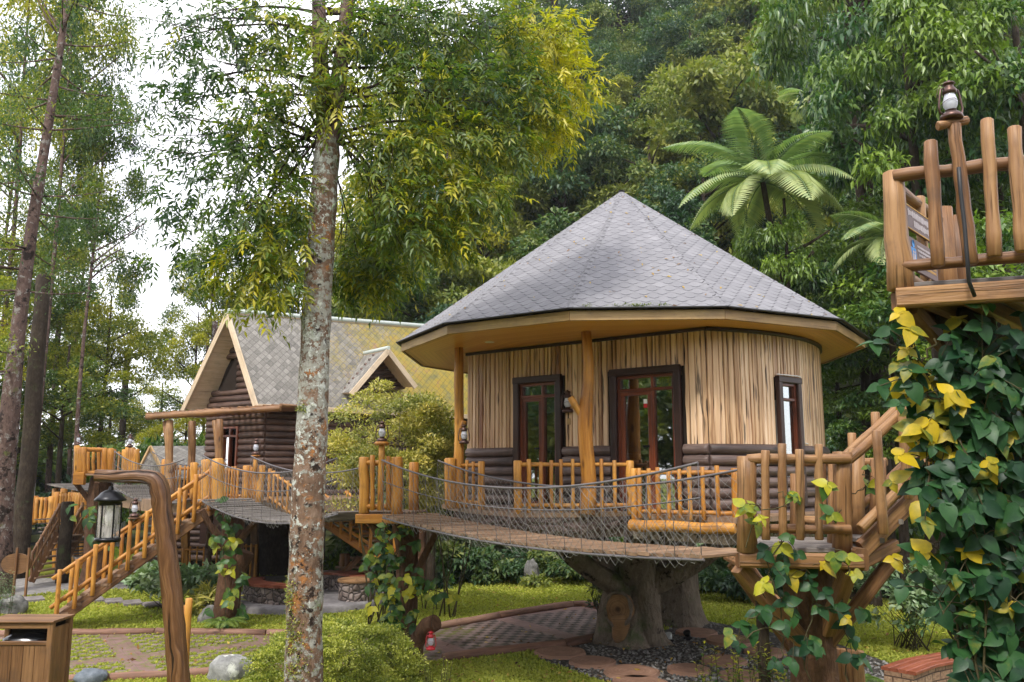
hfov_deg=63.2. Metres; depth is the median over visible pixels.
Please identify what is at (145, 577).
broadleaf shrub
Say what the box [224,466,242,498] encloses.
deck railing
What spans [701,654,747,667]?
round slab
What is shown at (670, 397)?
door
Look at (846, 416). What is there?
undergrowth shrub
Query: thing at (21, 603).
rock
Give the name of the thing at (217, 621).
fern
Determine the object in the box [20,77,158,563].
wood tree
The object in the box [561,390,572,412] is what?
hurricane lantern
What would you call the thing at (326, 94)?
front tree
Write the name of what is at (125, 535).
wood tree
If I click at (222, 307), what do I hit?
wood tree
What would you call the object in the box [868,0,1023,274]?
broadleaf tree
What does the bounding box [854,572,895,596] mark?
undergrowth shrub
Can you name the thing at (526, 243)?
hillside tree
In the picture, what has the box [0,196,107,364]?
wood tree
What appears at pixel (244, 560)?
bridge platform
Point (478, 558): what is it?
undergrowth shrub
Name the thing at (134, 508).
hurricane lantern
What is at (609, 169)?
hillside tree
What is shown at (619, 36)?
hillside tree
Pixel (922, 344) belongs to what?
broadleaf tree
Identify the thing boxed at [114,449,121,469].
railing
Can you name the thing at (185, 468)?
deck railing
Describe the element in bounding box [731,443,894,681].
bridge platform
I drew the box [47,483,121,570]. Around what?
pavilion
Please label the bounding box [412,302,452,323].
hillside tree
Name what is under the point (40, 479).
undergrowth shrub
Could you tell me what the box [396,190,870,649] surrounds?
round cabin
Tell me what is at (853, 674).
trunk
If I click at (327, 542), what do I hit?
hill
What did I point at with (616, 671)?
round slab
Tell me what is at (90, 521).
climbing vine
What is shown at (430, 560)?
post
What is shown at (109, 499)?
hanging lamp
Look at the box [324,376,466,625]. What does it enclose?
variegated shrub
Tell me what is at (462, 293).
hillside tree
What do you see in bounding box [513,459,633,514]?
deck railing
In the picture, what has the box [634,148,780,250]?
hillside tree
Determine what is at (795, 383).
door
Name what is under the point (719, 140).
hillside tree
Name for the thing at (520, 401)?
door
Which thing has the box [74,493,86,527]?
railing
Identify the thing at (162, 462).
post
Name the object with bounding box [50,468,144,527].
undergrowth shrub
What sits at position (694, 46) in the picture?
hillside tree
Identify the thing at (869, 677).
fern
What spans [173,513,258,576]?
cabin
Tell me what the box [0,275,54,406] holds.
wood tree
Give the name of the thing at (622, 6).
hillside tree
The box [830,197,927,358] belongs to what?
tree fern
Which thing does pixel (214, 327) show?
bare tree
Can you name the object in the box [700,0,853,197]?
hillside tree
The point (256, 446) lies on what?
hurricane lantern
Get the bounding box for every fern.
[200,616,247,628]
[661,107,855,281]
[776,69,821,133]
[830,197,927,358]
[865,673,883,681]
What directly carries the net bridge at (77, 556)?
attached to the pavilion
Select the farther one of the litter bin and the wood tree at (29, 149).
the wood tree at (29, 149)
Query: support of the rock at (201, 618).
on the ground at (34, 538)
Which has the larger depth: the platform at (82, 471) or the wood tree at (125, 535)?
the wood tree at (125, 535)
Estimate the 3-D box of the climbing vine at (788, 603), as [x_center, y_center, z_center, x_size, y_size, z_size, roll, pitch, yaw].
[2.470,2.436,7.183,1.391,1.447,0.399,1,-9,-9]
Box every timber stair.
[28,502,83,582]
[49,466,220,613]
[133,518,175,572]
[324,490,395,556]
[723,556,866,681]
[843,406,929,566]
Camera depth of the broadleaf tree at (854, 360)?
18.33 m
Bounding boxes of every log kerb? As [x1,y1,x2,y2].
[0,627,367,636]
[69,663,358,681]
[440,600,598,628]
[441,633,593,659]
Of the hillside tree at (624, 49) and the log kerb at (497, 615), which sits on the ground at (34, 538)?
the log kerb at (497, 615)
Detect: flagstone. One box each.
[24,595,44,601]
[95,596,104,602]
[104,597,122,604]
[122,599,141,606]
[142,601,161,607]
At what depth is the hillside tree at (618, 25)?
69.85 m
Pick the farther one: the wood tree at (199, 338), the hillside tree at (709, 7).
the hillside tree at (709, 7)
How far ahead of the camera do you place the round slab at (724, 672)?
12.53 m
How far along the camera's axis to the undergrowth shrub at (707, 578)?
19.86 m
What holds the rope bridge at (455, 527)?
attached to the bridge platform at (372, 518)
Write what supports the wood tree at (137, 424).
on the ground at (34, 538)
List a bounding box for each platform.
[73,445,131,586]
[190,458,256,624]
[355,455,438,644]
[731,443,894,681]
[883,117,1023,681]
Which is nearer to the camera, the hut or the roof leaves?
the roof leaves
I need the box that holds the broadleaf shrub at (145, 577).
[121,558,219,609]
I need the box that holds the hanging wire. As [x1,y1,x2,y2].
[431,540,441,624]
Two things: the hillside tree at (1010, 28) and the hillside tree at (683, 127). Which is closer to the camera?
the hillside tree at (683, 127)
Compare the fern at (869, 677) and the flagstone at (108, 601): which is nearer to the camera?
the fern at (869, 677)
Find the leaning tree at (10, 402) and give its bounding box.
[0,0,174,593]
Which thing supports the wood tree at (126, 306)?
on the ground at (34, 538)
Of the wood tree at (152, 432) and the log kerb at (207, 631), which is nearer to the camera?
the log kerb at (207, 631)
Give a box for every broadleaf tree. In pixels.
[732,198,849,552]
[743,0,964,598]
[778,195,903,606]
[792,105,954,468]
[798,0,1011,584]
[817,235,1016,618]
[821,363,894,598]
[823,372,918,611]
[855,105,1018,250]
[855,208,1023,549]
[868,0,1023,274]
[906,0,1023,220]
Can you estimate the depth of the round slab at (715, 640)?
15.04 m
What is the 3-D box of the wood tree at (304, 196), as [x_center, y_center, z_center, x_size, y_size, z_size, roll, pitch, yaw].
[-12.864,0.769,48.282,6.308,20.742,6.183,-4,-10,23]
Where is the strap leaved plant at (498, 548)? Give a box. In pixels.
[439,533,525,578]
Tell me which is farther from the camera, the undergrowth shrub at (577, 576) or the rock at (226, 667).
the undergrowth shrub at (577, 576)
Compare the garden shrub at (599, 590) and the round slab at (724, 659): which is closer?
the round slab at (724, 659)
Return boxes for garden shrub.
[584,582,602,614]
[852,557,948,651]
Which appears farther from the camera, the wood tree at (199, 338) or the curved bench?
the wood tree at (199, 338)
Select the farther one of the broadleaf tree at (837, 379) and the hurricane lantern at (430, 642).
the broadleaf tree at (837, 379)
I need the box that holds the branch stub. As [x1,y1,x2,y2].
[409,614,440,676]
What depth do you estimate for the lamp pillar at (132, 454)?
22.11 m
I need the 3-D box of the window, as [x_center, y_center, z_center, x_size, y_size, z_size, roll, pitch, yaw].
[-9.470,5.867,26.362,0.800,1.100,0.060,0,-9,0]
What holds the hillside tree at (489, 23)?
on the hill
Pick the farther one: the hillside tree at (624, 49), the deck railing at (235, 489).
the hillside tree at (624, 49)
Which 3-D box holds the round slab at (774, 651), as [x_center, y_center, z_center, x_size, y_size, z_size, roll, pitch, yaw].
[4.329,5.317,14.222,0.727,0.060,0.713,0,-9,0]
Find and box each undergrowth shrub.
[15,475,70,529]
[35,437,142,492]
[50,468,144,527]
[116,429,205,484]
[323,524,459,579]
[371,541,456,589]
[435,531,515,584]
[445,547,528,585]
[488,549,583,586]
[540,537,621,576]
[559,537,622,581]
[698,558,776,601]
[720,544,808,603]
[825,432,856,453]
[832,406,860,420]
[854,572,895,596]
[895,517,924,578]
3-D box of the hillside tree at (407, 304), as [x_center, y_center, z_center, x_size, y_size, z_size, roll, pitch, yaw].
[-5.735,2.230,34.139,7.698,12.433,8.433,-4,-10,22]
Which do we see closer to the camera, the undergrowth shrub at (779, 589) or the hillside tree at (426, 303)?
the undergrowth shrub at (779, 589)
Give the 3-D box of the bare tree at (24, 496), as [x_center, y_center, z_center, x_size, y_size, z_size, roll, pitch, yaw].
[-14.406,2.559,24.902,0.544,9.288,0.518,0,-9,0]
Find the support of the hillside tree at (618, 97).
on the hill
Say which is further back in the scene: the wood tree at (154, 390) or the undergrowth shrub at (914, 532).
the wood tree at (154, 390)
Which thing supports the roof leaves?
on the round cabin at (722, 378)
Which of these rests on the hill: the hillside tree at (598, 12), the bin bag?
the hillside tree at (598, 12)
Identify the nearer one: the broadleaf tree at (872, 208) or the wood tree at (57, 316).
the broadleaf tree at (872, 208)
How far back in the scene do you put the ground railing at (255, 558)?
23.19 m
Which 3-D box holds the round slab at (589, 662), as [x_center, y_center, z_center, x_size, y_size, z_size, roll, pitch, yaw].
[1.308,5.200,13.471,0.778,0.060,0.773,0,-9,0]
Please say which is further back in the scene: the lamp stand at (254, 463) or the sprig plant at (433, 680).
the lamp stand at (254, 463)
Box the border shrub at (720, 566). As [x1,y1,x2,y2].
[696,543,727,590]
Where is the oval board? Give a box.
[1,548,31,596]
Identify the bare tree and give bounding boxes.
[13,274,50,578]
[41,321,61,541]
[113,363,128,533]
[204,515,212,573]
[205,321,217,445]
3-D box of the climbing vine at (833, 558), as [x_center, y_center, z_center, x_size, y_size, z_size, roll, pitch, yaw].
[2.753,1.649,7.277,1.641,1.141,0.549,3,-9,-21]
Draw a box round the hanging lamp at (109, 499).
[94,482,126,542]
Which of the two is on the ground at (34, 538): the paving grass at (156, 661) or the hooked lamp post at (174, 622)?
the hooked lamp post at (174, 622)
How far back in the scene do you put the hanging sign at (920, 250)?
6.11 m
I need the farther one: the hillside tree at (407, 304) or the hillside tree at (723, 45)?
the hillside tree at (723, 45)
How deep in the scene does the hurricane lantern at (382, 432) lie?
13.50 m
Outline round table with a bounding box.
[337,576,375,601]
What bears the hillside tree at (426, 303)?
on the hill
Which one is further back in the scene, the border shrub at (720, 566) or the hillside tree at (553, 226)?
the hillside tree at (553, 226)
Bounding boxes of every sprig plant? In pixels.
[421,656,454,681]
[688,634,790,681]
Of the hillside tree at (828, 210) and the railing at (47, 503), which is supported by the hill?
the hillside tree at (828, 210)
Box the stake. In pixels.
[184,598,192,662]
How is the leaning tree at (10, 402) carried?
on the ground at (34, 538)
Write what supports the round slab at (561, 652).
on the gravel bed
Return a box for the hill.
[31,28,1023,563]
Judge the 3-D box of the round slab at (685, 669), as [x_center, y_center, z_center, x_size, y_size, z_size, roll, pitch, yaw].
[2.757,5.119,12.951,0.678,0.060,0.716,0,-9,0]
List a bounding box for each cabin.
[115,308,467,575]
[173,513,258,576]
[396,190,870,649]
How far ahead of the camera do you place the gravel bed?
14.15 m
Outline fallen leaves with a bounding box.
[11,574,945,681]
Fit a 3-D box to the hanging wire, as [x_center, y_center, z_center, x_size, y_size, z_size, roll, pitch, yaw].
[-1.117,3.587,12.270,0.006,1.323,0.586,3,-9,-18]
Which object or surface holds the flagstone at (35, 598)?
on the ground at (34, 538)
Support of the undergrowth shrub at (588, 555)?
on the ground at (34, 538)
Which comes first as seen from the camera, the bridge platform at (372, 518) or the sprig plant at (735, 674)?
the sprig plant at (735, 674)
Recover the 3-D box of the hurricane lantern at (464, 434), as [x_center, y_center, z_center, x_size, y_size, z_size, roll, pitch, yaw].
[-0.786,1.524,13.649,0.165,0.320,0.165,-5,-10,27]
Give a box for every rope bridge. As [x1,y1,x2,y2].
[113,451,226,503]
[200,455,385,527]
[380,459,770,567]
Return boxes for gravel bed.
[538,621,887,681]
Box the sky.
[0,0,680,446]
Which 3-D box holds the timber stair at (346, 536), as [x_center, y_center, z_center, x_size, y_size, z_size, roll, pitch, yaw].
[-3.728,4.630,21.038,2.336,1.642,1.150,-3,-9,19]
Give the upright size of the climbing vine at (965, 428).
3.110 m
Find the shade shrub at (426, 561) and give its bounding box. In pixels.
[375,477,464,608]
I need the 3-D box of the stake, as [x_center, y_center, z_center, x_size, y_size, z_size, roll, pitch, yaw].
[-4.267,4.093,10.821,0.171,1.450,0.092,-5,-10,30]
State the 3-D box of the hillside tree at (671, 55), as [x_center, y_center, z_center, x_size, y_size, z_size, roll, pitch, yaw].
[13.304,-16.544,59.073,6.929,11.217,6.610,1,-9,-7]
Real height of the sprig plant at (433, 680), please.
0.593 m
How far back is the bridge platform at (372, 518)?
13.43 m
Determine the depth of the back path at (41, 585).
22.61 m
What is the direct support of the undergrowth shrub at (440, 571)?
on the ground at (34, 538)
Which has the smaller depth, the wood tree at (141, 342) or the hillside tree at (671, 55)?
the wood tree at (141, 342)
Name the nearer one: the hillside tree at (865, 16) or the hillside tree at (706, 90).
the hillside tree at (706, 90)
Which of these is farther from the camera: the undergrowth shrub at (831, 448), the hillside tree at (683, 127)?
the hillside tree at (683, 127)
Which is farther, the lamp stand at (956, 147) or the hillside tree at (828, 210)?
the hillside tree at (828, 210)
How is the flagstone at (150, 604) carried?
on the ground at (34, 538)
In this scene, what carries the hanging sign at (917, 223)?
attached to the platform at (927, 303)
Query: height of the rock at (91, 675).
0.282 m
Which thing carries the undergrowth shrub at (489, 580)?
on the ground at (34, 538)
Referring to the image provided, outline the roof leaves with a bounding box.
[426,196,826,324]
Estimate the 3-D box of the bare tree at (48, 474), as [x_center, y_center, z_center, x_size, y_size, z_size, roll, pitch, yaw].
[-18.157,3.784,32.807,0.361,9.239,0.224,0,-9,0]
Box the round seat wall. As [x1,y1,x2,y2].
[241,570,383,614]
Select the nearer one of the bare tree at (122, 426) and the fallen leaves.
the fallen leaves
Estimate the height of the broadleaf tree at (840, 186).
15.055 m
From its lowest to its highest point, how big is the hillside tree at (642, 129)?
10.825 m
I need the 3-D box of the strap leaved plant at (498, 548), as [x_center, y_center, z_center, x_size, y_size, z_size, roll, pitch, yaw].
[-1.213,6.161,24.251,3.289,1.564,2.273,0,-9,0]
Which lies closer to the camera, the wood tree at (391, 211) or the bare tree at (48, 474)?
the bare tree at (48, 474)
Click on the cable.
(965, 235)
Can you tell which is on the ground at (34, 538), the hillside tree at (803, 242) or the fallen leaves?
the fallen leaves
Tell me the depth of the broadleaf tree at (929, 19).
18.29 m
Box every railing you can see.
[32,496,54,524]
[53,492,79,521]
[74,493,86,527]
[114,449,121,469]
[173,465,201,498]
[177,546,220,568]
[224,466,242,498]
[244,544,257,576]
[267,468,290,513]
[461,460,484,509]
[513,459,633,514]
[630,465,736,520]
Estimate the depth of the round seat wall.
18.72 m
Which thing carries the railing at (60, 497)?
on the pavilion
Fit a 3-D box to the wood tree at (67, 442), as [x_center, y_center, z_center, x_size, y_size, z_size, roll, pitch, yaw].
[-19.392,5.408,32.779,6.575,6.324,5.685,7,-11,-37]
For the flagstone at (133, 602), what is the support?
on the ground at (34, 538)
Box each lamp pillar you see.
[122,447,139,469]
[242,465,264,502]
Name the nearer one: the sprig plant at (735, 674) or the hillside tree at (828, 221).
the sprig plant at (735, 674)
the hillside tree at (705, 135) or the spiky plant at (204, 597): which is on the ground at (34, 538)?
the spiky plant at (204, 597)
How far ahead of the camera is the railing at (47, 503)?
26.18 m
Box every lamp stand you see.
[251,454,259,473]
[374,441,389,510]
[935,116,978,265]
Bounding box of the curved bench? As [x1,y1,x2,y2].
[881,652,953,681]
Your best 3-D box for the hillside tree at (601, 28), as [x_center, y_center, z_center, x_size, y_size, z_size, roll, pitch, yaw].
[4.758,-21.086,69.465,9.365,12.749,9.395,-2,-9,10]
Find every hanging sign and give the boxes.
[906,203,929,242]
[909,236,937,280]
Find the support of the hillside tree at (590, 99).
on the hill
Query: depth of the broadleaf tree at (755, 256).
18.28 m
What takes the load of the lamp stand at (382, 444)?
on the bridge platform at (372, 518)
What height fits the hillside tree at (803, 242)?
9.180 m
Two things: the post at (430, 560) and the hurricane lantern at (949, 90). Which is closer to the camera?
the hurricane lantern at (949, 90)
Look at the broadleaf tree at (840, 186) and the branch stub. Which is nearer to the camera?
the branch stub
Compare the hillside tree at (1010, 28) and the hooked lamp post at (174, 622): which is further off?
the hillside tree at (1010, 28)
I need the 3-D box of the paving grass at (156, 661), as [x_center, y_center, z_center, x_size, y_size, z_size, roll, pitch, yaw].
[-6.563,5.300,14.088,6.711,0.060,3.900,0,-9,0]
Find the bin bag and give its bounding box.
[2,632,46,640]
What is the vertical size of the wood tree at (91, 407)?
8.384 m
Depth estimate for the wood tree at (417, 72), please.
41.33 m
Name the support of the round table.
on the round seat wall
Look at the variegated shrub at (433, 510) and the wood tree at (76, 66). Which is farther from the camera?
the wood tree at (76, 66)
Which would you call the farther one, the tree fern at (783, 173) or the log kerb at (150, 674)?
the tree fern at (783, 173)
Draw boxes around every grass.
[0,633,280,673]
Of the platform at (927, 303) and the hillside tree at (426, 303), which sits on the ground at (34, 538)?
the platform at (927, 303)
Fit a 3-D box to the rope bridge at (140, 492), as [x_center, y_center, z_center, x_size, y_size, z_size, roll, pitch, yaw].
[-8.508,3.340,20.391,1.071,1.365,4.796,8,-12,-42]
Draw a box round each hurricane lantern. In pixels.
[75,434,81,444]
[126,434,134,446]
[129,498,140,516]
[251,438,260,453]
[375,421,388,440]
[425,631,435,650]
[458,424,469,443]
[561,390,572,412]
[936,80,963,120]
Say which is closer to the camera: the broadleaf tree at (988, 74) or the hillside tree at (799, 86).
the broadleaf tree at (988, 74)
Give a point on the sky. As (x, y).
(155, 299)
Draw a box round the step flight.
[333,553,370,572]
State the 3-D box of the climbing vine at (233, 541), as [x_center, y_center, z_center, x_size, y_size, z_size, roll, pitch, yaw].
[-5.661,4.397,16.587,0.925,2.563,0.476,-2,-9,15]
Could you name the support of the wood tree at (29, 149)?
on the ground at (34, 538)
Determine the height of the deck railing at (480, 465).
0.791 m
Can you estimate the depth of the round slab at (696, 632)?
15.87 m
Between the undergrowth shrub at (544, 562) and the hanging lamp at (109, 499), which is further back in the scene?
the undergrowth shrub at (544, 562)
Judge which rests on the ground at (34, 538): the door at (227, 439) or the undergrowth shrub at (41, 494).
the undergrowth shrub at (41, 494)
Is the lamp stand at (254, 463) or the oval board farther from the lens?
the oval board
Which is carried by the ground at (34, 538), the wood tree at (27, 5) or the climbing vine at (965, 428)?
the wood tree at (27, 5)
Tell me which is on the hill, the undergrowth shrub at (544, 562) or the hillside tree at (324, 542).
the hillside tree at (324, 542)
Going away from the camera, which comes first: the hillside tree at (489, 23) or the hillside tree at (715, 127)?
the hillside tree at (715, 127)
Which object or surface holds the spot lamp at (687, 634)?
on the gravel bed
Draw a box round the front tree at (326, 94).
[112,0,619,681]
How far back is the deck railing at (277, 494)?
18.12 m
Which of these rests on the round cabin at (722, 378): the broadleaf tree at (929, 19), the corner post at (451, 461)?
the corner post at (451, 461)
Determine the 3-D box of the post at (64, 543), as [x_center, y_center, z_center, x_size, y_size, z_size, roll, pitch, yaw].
[-12.537,5.649,23.314,0.367,2.268,0.374,0,-9,0]
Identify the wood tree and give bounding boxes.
[0,0,112,373]
[0,0,144,546]
[0,39,85,312]
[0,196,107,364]
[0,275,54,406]
[0,341,142,559]
[0,400,104,490]
[1,160,143,482]
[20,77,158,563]
[26,331,96,414]
[46,287,180,469]
[46,300,123,441]
[46,394,176,449]
[90,444,144,536]
[103,379,201,443]
[132,417,206,448]
[144,308,223,420]
[154,217,247,433]
[192,255,302,341]
[239,179,339,313]
[289,157,392,287]
[330,0,446,262]
[343,174,478,269]
[371,20,515,296]
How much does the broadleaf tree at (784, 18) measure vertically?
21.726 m
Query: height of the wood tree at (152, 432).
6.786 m
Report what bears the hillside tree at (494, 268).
on the hill
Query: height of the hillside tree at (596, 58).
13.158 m
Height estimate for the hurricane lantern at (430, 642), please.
0.270 m
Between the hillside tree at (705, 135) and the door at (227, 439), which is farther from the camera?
the hillside tree at (705, 135)
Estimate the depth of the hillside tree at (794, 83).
45.96 m
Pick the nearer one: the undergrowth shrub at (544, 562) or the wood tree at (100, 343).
the undergrowth shrub at (544, 562)
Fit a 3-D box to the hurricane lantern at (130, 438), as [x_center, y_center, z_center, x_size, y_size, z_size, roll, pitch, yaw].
[-10.199,2.657,22.237,0.175,0.340,0.175,-9,-12,44]
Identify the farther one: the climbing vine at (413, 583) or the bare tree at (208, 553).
the bare tree at (208, 553)
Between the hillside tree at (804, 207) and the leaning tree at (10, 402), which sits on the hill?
the hillside tree at (804, 207)
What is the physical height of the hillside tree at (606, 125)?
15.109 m
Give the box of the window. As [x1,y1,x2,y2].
[199,514,220,543]
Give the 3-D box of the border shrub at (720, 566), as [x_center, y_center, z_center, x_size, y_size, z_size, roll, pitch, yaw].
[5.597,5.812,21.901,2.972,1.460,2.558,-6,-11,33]
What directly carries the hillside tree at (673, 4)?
on the hill
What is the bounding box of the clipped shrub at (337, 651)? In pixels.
[239,613,431,681]
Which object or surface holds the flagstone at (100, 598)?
on the ground at (34, 538)
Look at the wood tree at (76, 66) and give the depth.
28.59 m
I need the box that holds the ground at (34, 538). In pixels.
[26,528,947,681]
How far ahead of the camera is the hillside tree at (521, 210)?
39.35 m
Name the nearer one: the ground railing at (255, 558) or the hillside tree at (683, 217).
the ground railing at (255, 558)
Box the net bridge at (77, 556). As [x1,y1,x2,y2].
[34,518,124,558]
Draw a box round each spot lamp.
[666,632,673,642]
[682,629,691,639]
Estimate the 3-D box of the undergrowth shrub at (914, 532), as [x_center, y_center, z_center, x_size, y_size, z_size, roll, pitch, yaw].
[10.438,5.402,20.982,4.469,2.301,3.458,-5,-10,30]
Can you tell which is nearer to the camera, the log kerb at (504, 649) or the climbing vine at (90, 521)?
the log kerb at (504, 649)
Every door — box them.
[223,426,239,493]
[512,374,562,508]
[609,364,684,510]
[774,375,807,506]
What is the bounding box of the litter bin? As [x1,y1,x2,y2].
[0,614,74,681]
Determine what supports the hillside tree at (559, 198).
on the hill
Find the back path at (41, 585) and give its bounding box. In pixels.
[0,575,287,597]
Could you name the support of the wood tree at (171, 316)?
on the ground at (34, 538)
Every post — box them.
[55,501,74,583]
[93,469,190,681]
[161,459,164,474]
[418,512,425,590]
[425,506,434,590]
[444,458,456,508]
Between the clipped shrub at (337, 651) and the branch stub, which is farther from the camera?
the branch stub
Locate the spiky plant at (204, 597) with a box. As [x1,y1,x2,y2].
[183,579,247,615]
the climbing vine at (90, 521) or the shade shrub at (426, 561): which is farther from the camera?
the climbing vine at (90, 521)
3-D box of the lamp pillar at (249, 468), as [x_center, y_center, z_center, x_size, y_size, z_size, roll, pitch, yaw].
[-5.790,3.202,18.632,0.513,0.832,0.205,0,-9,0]
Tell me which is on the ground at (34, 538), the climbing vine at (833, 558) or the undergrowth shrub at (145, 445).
the undergrowth shrub at (145, 445)
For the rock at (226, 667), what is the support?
on the ground at (34, 538)
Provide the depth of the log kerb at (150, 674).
12.49 m
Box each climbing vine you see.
[66,483,143,557]
[203,496,250,628]
[358,520,460,647]
[723,541,872,681]
[732,464,874,597]
[855,303,1023,681]
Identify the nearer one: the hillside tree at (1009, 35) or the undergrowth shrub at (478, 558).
the undergrowth shrub at (478, 558)
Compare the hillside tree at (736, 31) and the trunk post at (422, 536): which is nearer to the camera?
the trunk post at (422, 536)
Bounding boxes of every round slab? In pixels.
[534,646,585,659]
[569,655,615,668]
[603,664,660,678]
[612,675,667,681]
[667,663,709,676]
[675,627,717,637]
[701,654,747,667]
[705,635,756,646]
[719,669,758,681]
[743,646,786,657]
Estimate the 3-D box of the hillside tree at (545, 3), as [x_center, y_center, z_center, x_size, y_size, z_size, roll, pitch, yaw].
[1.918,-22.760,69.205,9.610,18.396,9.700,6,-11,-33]
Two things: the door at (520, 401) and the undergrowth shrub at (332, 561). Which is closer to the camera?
the door at (520, 401)
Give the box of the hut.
[140,445,204,561]
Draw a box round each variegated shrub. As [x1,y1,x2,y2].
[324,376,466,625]
[403,431,472,618]
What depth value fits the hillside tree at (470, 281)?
43.38 m
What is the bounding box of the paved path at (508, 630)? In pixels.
[0,606,596,673]
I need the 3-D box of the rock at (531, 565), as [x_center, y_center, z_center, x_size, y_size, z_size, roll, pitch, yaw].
[0.533,6.447,22.743,0.547,1.008,0.424,-4,-10,27]
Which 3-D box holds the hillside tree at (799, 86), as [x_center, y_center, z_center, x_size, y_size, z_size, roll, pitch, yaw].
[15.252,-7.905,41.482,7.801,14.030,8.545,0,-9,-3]
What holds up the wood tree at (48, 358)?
on the ground at (34, 538)
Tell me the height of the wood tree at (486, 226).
19.436 m
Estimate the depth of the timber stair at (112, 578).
16.78 m
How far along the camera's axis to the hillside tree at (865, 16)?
50.90 m
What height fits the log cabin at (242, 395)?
7.858 m
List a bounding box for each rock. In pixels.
[0,595,28,613]
[73,668,107,681]
[197,605,213,622]
[207,654,254,680]
[522,558,539,585]
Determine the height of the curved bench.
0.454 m
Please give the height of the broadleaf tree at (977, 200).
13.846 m
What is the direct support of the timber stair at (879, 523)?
attached to the bridge platform at (845, 476)
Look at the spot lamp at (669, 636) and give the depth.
15.13 m
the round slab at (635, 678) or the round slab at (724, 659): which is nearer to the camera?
the round slab at (635, 678)
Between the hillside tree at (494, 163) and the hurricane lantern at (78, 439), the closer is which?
the hurricane lantern at (78, 439)
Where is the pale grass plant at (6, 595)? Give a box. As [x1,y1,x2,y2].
[0,571,15,613]
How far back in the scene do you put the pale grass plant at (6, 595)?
18.28 m
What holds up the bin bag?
in the litter bin
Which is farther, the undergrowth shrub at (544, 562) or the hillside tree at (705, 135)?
the hillside tree at (705, 135)
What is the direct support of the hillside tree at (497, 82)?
on the hill
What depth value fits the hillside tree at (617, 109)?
43.73 m
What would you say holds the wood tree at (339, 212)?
on the ground at (34, 538)
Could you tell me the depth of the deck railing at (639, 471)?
11.03 m
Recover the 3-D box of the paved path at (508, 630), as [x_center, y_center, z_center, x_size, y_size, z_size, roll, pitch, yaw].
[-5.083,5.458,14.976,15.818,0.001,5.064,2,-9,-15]
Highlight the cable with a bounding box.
[957,167,976,296]
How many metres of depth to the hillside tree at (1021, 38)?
53.20 m
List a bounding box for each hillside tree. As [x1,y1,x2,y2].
[295,246,447,322]
[323,512,325,569]
[331,261,476,322]
[384,258,474,322]
[400,248,477,299]
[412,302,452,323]
[416,246,515,319]
[434,104,571,250]
[442,17,503,81]
[444,150,551,284]
[456,58,557,246]
[471,0,582,66]
[473,226,563,286]
[490,0,624,174]
[493,89,628,233]
[497,141,581,225]
[517,90,651,221]
[522,41,612,220]
[528,197,651,251]
[544,15,619,68]
[548,152,682,223]
[555,21,654,95]
[560,0,667,46]
[561,37,641,117]
[572,0,670,74]
[576,72,672,125]
[580,83,731,224]
[583,110,671,199]
[588,40,669,116]
[625,0,719,60]
[630,3,746,101]
[634,93,742,182]
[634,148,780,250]
[634,196,718,246]
[640,41,805,251]
[654,0,798,100]
[657,19,726,138]
[666,54,781,250]
[669,0,727,25]
[685,122,813,242]
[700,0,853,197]
[707,179,847,254]
[729,227,823,298]
[742,33,887,175]
[774,162,854,223]
[775,63,856,150]
[790,0,888,63]
[797,169,890,380]
[994,16,1023,47]
[995,4,1023,48]
[1009,35,1023,55]
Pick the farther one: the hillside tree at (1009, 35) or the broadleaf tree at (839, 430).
the hillside tree at (1009, 35)
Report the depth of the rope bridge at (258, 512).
15.87 m
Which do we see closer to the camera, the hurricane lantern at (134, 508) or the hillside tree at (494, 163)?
the hurricane lantern at (134, 508)

